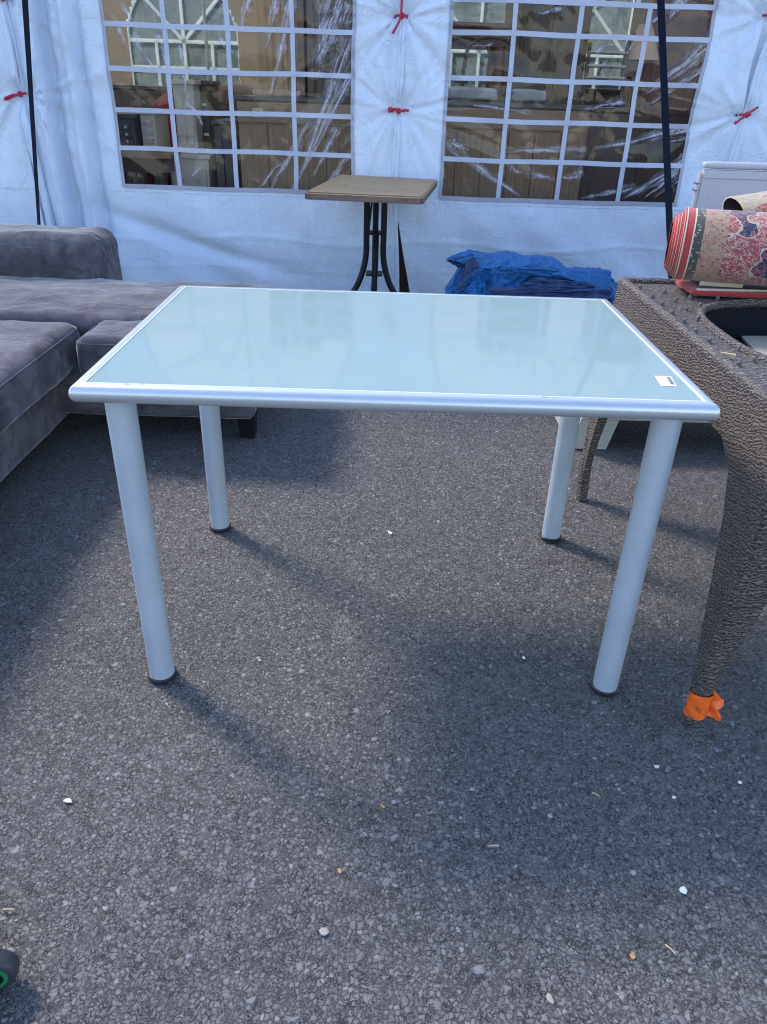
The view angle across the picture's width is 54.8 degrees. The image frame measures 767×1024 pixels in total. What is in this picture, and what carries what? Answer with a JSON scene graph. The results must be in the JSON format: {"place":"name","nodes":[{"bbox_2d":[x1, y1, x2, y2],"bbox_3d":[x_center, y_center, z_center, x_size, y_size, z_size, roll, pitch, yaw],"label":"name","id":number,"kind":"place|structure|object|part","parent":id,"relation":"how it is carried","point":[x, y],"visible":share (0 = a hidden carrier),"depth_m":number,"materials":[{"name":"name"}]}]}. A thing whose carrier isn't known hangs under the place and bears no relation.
{"place":"outdoors","nodes":[
{"label":"outdoors","id":0,"kind":"place"},
{"bbox_2d":[0,407,766,1023],"bbox_3d":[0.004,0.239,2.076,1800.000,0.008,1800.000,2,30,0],"label":"ground","id":1,"kind":"structure","parent":0,"point":[448,947],"depth_m":1.61,"materials":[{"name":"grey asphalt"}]},
{"bbox_2d":[0,948,19,989],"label":"trolley","id":2,"kind":"object","parent":1,"relation":"on","point":[9,964],"visible":1,"depth_m":1.13,"materials":[{"name":"black paint"}]},
{"bbox_2d":[63,798,71,802],"bbox_3d":[-0.620,0.567,1.452,0.019,0.003,0.010,2,30,0],"label":"pebble","id":3,"kind":"object","parent":1,"relation":"on","point":[67,800],"visible":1,"depth_m":1.45,"materials":[{"name":"white stone"}]},
{"bbox_2d":[0,223,273,481],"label":"corner sofa","id":4,"kind":"object","parent":1,"relation":"on","point":[74,306],"visible":0.48,"depth_m":2.90,"materials":[{"name":"grey fabric"}]},
{"bbox_2d":[129,0,319,85],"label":"window","id":5,"kind":"structure","parent":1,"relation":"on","point":[143,53],"depth_m":10.03,"materials":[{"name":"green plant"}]},
{"bbox_2d":[319,927,328,935],"bbox_3d":[-0.100,0.704,1.242,0.014,0.002,0.015,-20,36,-33],"label":"pebble","id":6,"kind":"object","parent":1,"relation":"on","point":[324,931],"visible":1,"depth_m":1.24,"materials":[{"name":"beige stone"}]},
{"bbox_2d":[305,174,437,291],"bbox_3d":[-0.026,-1.476,4.289,0.663,0.777,0.960,6,30,7],"label":"bistro table","id":7,"kind":"object","parent":1,"relation":"on","point":[375,191],"visible":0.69,"depth_m":4.11,"materials":[{"name":"brown wood"}]},
{"bbox_2d":[0,0,766,293],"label":"marquee tent","id":8,"kind":"object","parent":1,"relation":"on","point":[400,76],"visible":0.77,"depth_m":4.52,"materials":[{"name":"plastic"}]},
{"bbox_2d":[22,0,40,224],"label":"tent pole","id":9,"kind":"object","parent":8,"relation":"attached to","point":[25,8],"visible":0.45,"depth_m":3.88,"materials":[{"name":"metal"}]},
{"bbox_2d":[126,0,239,85],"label":"back window","id":10,"kind":"structure","parent":8,"relation":"in","point":[183,39],"depth_m":8.74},
{"bbox_2d":[98,0,355,193],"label":"window pane","id":11,"kind":"structure","parent":8,"relation":"in","point":[227,27],"depth_m":4.34,"materials":[{"name":"plastic"}]},
{"bbox_2d":[448,2,487,86],"bbox_3d":[1.133,-5.391,8.795,1.364,1.508,0.030,2,30,0],"label":"back window","id":12,"kind":"structure","parent":8,"relation":"in","point":[479,52],"depth_m":8.77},
{"bbox_2d":[438,0,718,206],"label":"window pane","id":13,"kind":"structure","parent":8,"relation":"in","point":[514,32],"depth_m":4.32,"materials":[{"name":"plastic"}]},
{"bbox_2d":[586,0,634,88],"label":"back window","id":14,"kind":"structure","parent":8,"relation":"in","point":[595,11],"depth_m":8.71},
{"bbox_2d":[657,0,672,278],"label":"pole","id":15,"kind":"object","parent":8,"relation":"attached to","point":[664,102],"visible":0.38,"depth_m":3.69,"materials":[{"name":"metal"}]},
{"bbox_2d":[68,285,719,696],"bbox_3d":[0.015,-0.090,1.889,1.200,0.748,0.820,2,30,0],"label":"glass table","id":16,"kind":"object","parent":1,"relation":"on","point":[208,351],"visible":1,"depth_m":1.57,"materials":[{"name":"white glass"}]},
{"bbox_2d":[444,249,616,304],"bbox_3d":[0.767,-1.223,3.838,0.944,0.260,0.520,2,30,0],"label":"blue tarpaulin","id":17,"kind":"object","parent":1,"relation":"on","point":[506,273],"visible":0.88,"depth_m":3.68,"materials":[{"name":"blue plastic"}]},
{"bbox_2d":[451,0,632,88],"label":"window","id":18,"kind":"structure","parent":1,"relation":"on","point":[616,20],"depth_m":9.97,"materials":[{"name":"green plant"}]},
{"bbox_2d":[546,992,553,1003],"bbox_3d":[0.261,0.762,1.159,0.010,0.004,0.017,-6,30,-13],"label":"pebble","id":19,"kind":"object","parent":1,"relation":"on","point":[549,997],"visible":1,"depth_m":1.16,"materials":[{"name":"beige stone"}]},
{"bbox_2d":[554,416,708,448],"bbox_3d":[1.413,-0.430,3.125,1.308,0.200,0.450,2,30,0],"label":"table","id":20,"kind":"object","parent":1,"relation":"on","point":[608,431],"visible":0.17,"depth_m":2.94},
{"bbox_2d":[576,277,766,727],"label":"rattan table","id":21,"kind":"object","parent":1,"relation":"on","point":[691,337],"visible":0.91,"depth_m":1.59,"materials":[{"name":"brown wicker"}]},
{"bbox_2d":[683,687,723,720],"bbox_3d":[0.716,0.419,1.644,0.073,0.094,0.058,2,30,0],"label":"marking tape","id":22,"kind":"object","parent":21,"relation":"attached to","point":[697,708],"visible":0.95,"depth_m":1.64,"materials":[{"name":"orange plastic"}]},
{"bbox_2d":[664,207,766,298],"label":"red rug","id":23,"kind":"object","parent":21,"relation":"on","point":[715,253],"visible":1,"depth_m":2.07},
{"bbox_2d":[722,191,766,211],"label":"beige rug","id":24,"kind":"object","parent":23,"relation":"on","point":[757,201],"visible":0.47,"depth_m":2.52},
{"bbox_2d":[721,352,735,359],"bbox_3d":[0.768,-0.353,1.662,0.044,0.011,0.009,18,33,25],"label":"wood splinter","id":25,"kind":"object","parent":21,"relation":"on","point":[729,355],"visible":0.64,"depth_m":1.65,"materials":[{"name":"beige wood"}]},
{"bbox_2d":[679,886,686,893],"bbox_3d":[0.537,0.676,1.324,0.013,0.007,0.014,20,34,29],"label":"pebble","id":26,"kind":"object","parent":1,"relation":"on","point":[683,889],"visible":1,"depth_m":1.32,"materials":[{"name":"white stone"}]},
{"bbox_2d":[690,161,766,209],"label":"radiator panel","id":27,"kind":"object","parent":1,"relation":"on","point":[713,189],"visible":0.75,"depth_m":3.46,"materials":[{"name":"metal"}]},
{"bbox_2d":[399,287,409,292],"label":"floor","id":28,"kind":"structure","parent":0,"point":[404,289],"depth_m":5.25,"materials":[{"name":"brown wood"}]},
{"bbox_2d":[113,85,173,183],"bbox_3d":[-2.039,-3.045,6.493,0.436,1.216,0.530,2,30,0],"label":"dresser","id":29,"kind":"object","parent":28,"relation":"on","point":[137,96],"visible":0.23,"depth_m":6.02,"materials":[{"name":"brown wood"}]},
{"bbox_3d":[-2.136,-2.913,6.275,0.168,1.075,0.019,2,30,0],"label":"door","id":30,"kind":"part","parent":29,"relation":"part of","materials":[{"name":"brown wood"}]},
{"bbox_3d":[-1.948,-2.909,6.280,0.168,1.075,0.011,2,30,0],"label":"door","id":31,"kind":"part","parent":29,"relation":"part of","materials":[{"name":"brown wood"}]},
{"bbox_2d":[121,151,181,184],"bbox_3d":[-1.730,-2.277,5.569,0.488,0.812,0.570,2,30,0],"label":"carved table","id":32,"kind":"object","parent":28,"relation":"on","point":[158,165],"visible":0.17,"depth_m":5.20,"materials":[{"name":"brown wood"}]},
{"bbox_2d":[117,112,142,150],"bbox_3d":[-1.819,-2.733,5.310,0.202,0.236,0.392,2,30,0],"label":"dark box","id":33,"kind":"object","parent":32,"relation":"on","point":[130,129],"visible":0.51,"depth_m":5.17,"materials":[{"name":"plastic"}]},
{"bbox_2d":[136,113,170,146],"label":"drawers","id":34,"kind":"object","parent":32,"relation":"on","point":[155,128],"visible":0.82,"depth_m":5.23,"materials":[{"name":"beige paint"}]},
{"bbox_2d":[147,94,178,184],"bbox_3d":[-1.686,-2.666,5.895,0.376,1.168,0.652,2,30,0],"label":"red chair","id":35,"kind":"object","parent":28,"relation":"on","point":[161,102],"visible":0.06,"depth_m":5.74,"materials":[{"name":"fabric"}]},
{"bbox_2d":[171,153,217,186],"bbox_3d":[-1.426,-2.384,5.792,0.323,0.794,0.592,2,30,0],"label":"cream chest","id":36,"kind":"object","parent":28,"relation":"on","point":[205,175],"visible":0.2,"depth_m":5.42,"materials":[{"name":"paint"}]},
{"bbox_2d":[171,79,205,153],"bbox_3d":[-1.416,-2.933,5.486,0.181,0.472,0.480,2,30,0],"label":"cream cabinet","id":37,"kind":"object","parent":36,"relation":"on","point":[190,128],"visible":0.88,"depth_m":5.30,"materials":[{"name":"paint"}]},
{"bbox_3d":[-1.449,-2.812,5.291,0.059,0.332,0.019,2,30,0],"label":"door","id":38,"kind":"part","parent":37,"relation":"part of","materials":[{"name":"beige paint"}]},
{"bbox_3d":[-1.388,-2.810,5.291,0.059,0.332,0.019,2,30,0],"label":"door","id":39,"kind":"part","parent":37,"relation":"part of","materials":[{"name":"beige paint"}]},
{"bbox_2d":[201,80,219,148],"bbox_3d":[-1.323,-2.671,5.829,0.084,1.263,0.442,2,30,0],"label":"drawer tower","id":40,"kind":"structure","parent":28,"relation":"on","point":[209,95],"depth_m":5.52,"materials":[{"name":"brown wood"}]},
{"bbox_2d":[210,118,241,187],"bbox_3d":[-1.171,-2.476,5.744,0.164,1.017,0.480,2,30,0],"label":"black cabinet","id":41,"kind":"object","parent":28,"relation":"on","point":[223,140],"visible":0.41,"depth_m":5.42,"materials":[{"name":"wood"}]},
{"bbox_3d":[-1.199,-2.354,5.548,0.068,0.877,0.019,2,30,0],"label":"door","id":42,"kind":"part","parent":41,"relation":"part of","materials":[{"name":"wood"}]},
{"bbox_3d":[-1.147,-2.353,5.549,0.068,0.877,0.019,2,30,0],"label":"door","id":43,"kind":"part","parent":41,"relation":"part of","materials":[{"name":"wood"}]},
{"bbox_2d":[218,83,257,118],"bbox_3d":[-1.296,-2.990,6.397,0.636,1.258,0.651,2,30,0],"label":"leather armchair","id":44,"kind":"object","parent":28,"relation":"on","point":[240,89],"visible":0.03,"depth_m":6.21,"materials":[{"name":"brown leather"}]},
{"bbox_2d":[256,0,297,95],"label":"wardrobe","id":45,"kind":"object","parent":28,"relation":"on","point":[269,44],"depth_m":5.50,"materials":[{"name":"beige wood"}]},
{"bbox_3d":[-0.882,-3.134,5.677,0.091,2.122,0.019,2,30,0],"label":"door","id":46,"kind":"part","parent":45,"relation":"part of","materials":[{"name":"beige wood"}]},
{"bbox_3d":[-0.772,-3.130,5.678,0.091,2.122,0.019,2,30,0],"label":"door","id":47,"kind":"part","parent":45,"relation":"part of","materials":[{"name":"beige wood"}]},
{"bbox_2d":[233,95,350,189],"bbox_3d":[-0.586,-2.320,5.337,0.816,1.182,0.531,2,30,0],"label":"sideboard","id":48,"kind":"object","parent":28,"relation":"on","point":[264,133],"visible":0.41,"depth_m":4.95,"materials":[{"name":"brown wood"}]},
{"bbox_2d":[253,89,300,95],"bbox_3d":[-0.711,-2.797,4.930,0.317,0.028,0.050,2,30,0],"label":"pine batten","id":49,"kind":"object","parent":48,"relation":"on","point":[274,92],"visible":1,"depth_m":4.91,"materials":[{"name":"beige wood"}]},
{"bbox_2d":[296,0,319,96],"bbox_3d":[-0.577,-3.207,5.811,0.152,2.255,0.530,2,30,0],"label":"wardrobe","id":50,"kind":"object","parent":28,"relation":"on","point":[308,44],"depth_m":5.44,"materials":[{"name":"red wood"}]},
{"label":"door","id":51,"kind":"part","parent":50,"relation":"part of","materials":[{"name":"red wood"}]},
{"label":"door","id":52,"kind":"part","parent":50,"relation":"part of","materials":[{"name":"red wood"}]},
{"bbox_2d":[319,0,352,97],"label":"display cabinet","id":53,"kind":"object","parent":28,"relation":"on","point":[335,48],"depth_m":5.32,"materials":[{"name":"brown wood"}]},
{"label":"door","id":54,"kind":"part","parent":53,"relation":"part of","materials":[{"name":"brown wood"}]},
{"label":"door","id":55,"kind":"part","parent":53,"relation":"part of","materials":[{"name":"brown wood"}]},
{"bbox_2d":[452,35,491,101],"bbox_3d":[0.558,-2.724,5.700,0.417,1.593,0.400,2,30,0],"label":"bentwood chair","id":56,"kind":"object","parent":28,"relation":"on","point":[470,37],"visible":0.12,"depth_m":5.21,"materials":[{"name":"brown wood"}]},
{"bbox_2d":[459,35,517,102],"bbox_3d":[0.746,-2.721,5.700,0.417,1.599,0.400,2,30,0],"label":"bentwood chair","id":57,"kind":"object","parent":28,"relation":"on","point":[495,37],"visible":0.16,"depth_m":5.22,"materials":[{"name":"brown wood"}]},
{"bbox_2d":[442,100,593,199],"bbox_3d":[0.825,-2.282,5.345,1.079,1.189,0.530,2,30,0],"label":"counter","id":58,"kind":"object","parent":28,"relation":"on","point":[473,140],"visible":0.38,"depth_m":4.96,"materials":[{"name":"brown wood"}]},
{"bbox_2d":[448,86,496,100],"bbox_3d":[0.588,-2.825,4.988,0.346,0.084,0.213,2,30,0],"label":"package","id":59,"kind":"object","parent":58,"relation":"on","point":[469,93],"visible":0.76,"depth_m":4.90},
{"bbox_2d":[510,89,545,101],"bbox_3d":[0.971,-2.812,4.991,0.229,0.078,0.206,2,30,0],"label":"package","id":60,"kind":"object","parent":58,"relation":"on","point":[525,95],"visible":0.94,"depth_m":4.91},
{"bbox_2d":[580,42,630,106],"bbox_3d":[1.615,-2.743,5.806,0.400,1.582,0.340,2,30,0],"label":"ladder back chair","id":61,"kind":"object","parent":28,"relation":"on","point":[588,65],"visible":0.31,"depth_m":5.40,"materials":[{"name":"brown wood"}]},
{"bbox_2d":[577,106,690,202],"bbox_3d":[1.722,-2.276,5.397,0.877,1.181,0.530,2,30,0],"label":"table","id":62,"kind":"object","parent":28,"relation":"on","point":[597,183],"visible":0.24,"depth_m":5.01,"materials":[{"name":"brown wood"}]},
{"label":"door","id":63,"kind":"part","parent":62,"relation":"part of","materials":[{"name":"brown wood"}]},
{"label":"door","id":64,"kind":"part","parent":62,"relation":"part of","materials":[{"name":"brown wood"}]},
{"bbox_2d":[620,24,658,107],"bbox_3d":[1.868,-2.800,5.794,0.310,1.706,0.280,2,30,0],"label":"floor lamp","id":65,"kind":"object","parent":28,"relation":"on","point":[651,52],"visible":0.32,"depth_m":5.38,"materials":[{"name":"beige fabric"}]},
{"bbox_2d":[621,0,713,109],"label":"mahogany wardrobe","id":66,"kind":"object","parent":28,"relation":"on","point":[687,23],"depth_m":5.44,"materials":[{"name":"brown wood"}]},
{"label":"door","id":67,"kind":"part","parent":66,"relation":"part of","materials":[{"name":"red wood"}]},
{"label":"door","id":68,"kind":"part","parent":66,"relation":"part of","materials":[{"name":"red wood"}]},
{"bbox_2d":[501,3,592,104],"bbox_3d":[1.237,-3.271,5.984,0.616,2.302,0.535,2,30,0],"label":"fluted cabinet","id":69,"kind":"object","parent":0,"point":[545,57],"depth_m":5.57,"materials":[{"name":"brown wood"}]},
{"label":"door","id":70,"kind":"part","parent":69,"relation":"part of","materials":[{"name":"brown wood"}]},
{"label":"door","id":71,"kind":"part","parent":69,"relation":"part of","materials":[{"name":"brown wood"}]},
{"bbox_2d":[579,88,619,106],"bbox_3d":[1.946,-2.964,6.499,0.784,1.300,0.530,2,30,0],"label":"dark dresser","id":72,"kind":"object","parent":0,"point":[601,97],"visible":0.02,"depth_m":5.99,"materials":[{"name":"brown wood"}]},
{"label":"door","id":73,"kind":"part","parent":72,"relation":"part of","materials":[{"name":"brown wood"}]},
{"bbox_2d":[741,336,766,354],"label":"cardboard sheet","id":74,"kind":"object","parent":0,"point":[758,343],"visible":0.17,"depth_m":2.12,"materials":[{"name":"white cardboard"}]}
]}

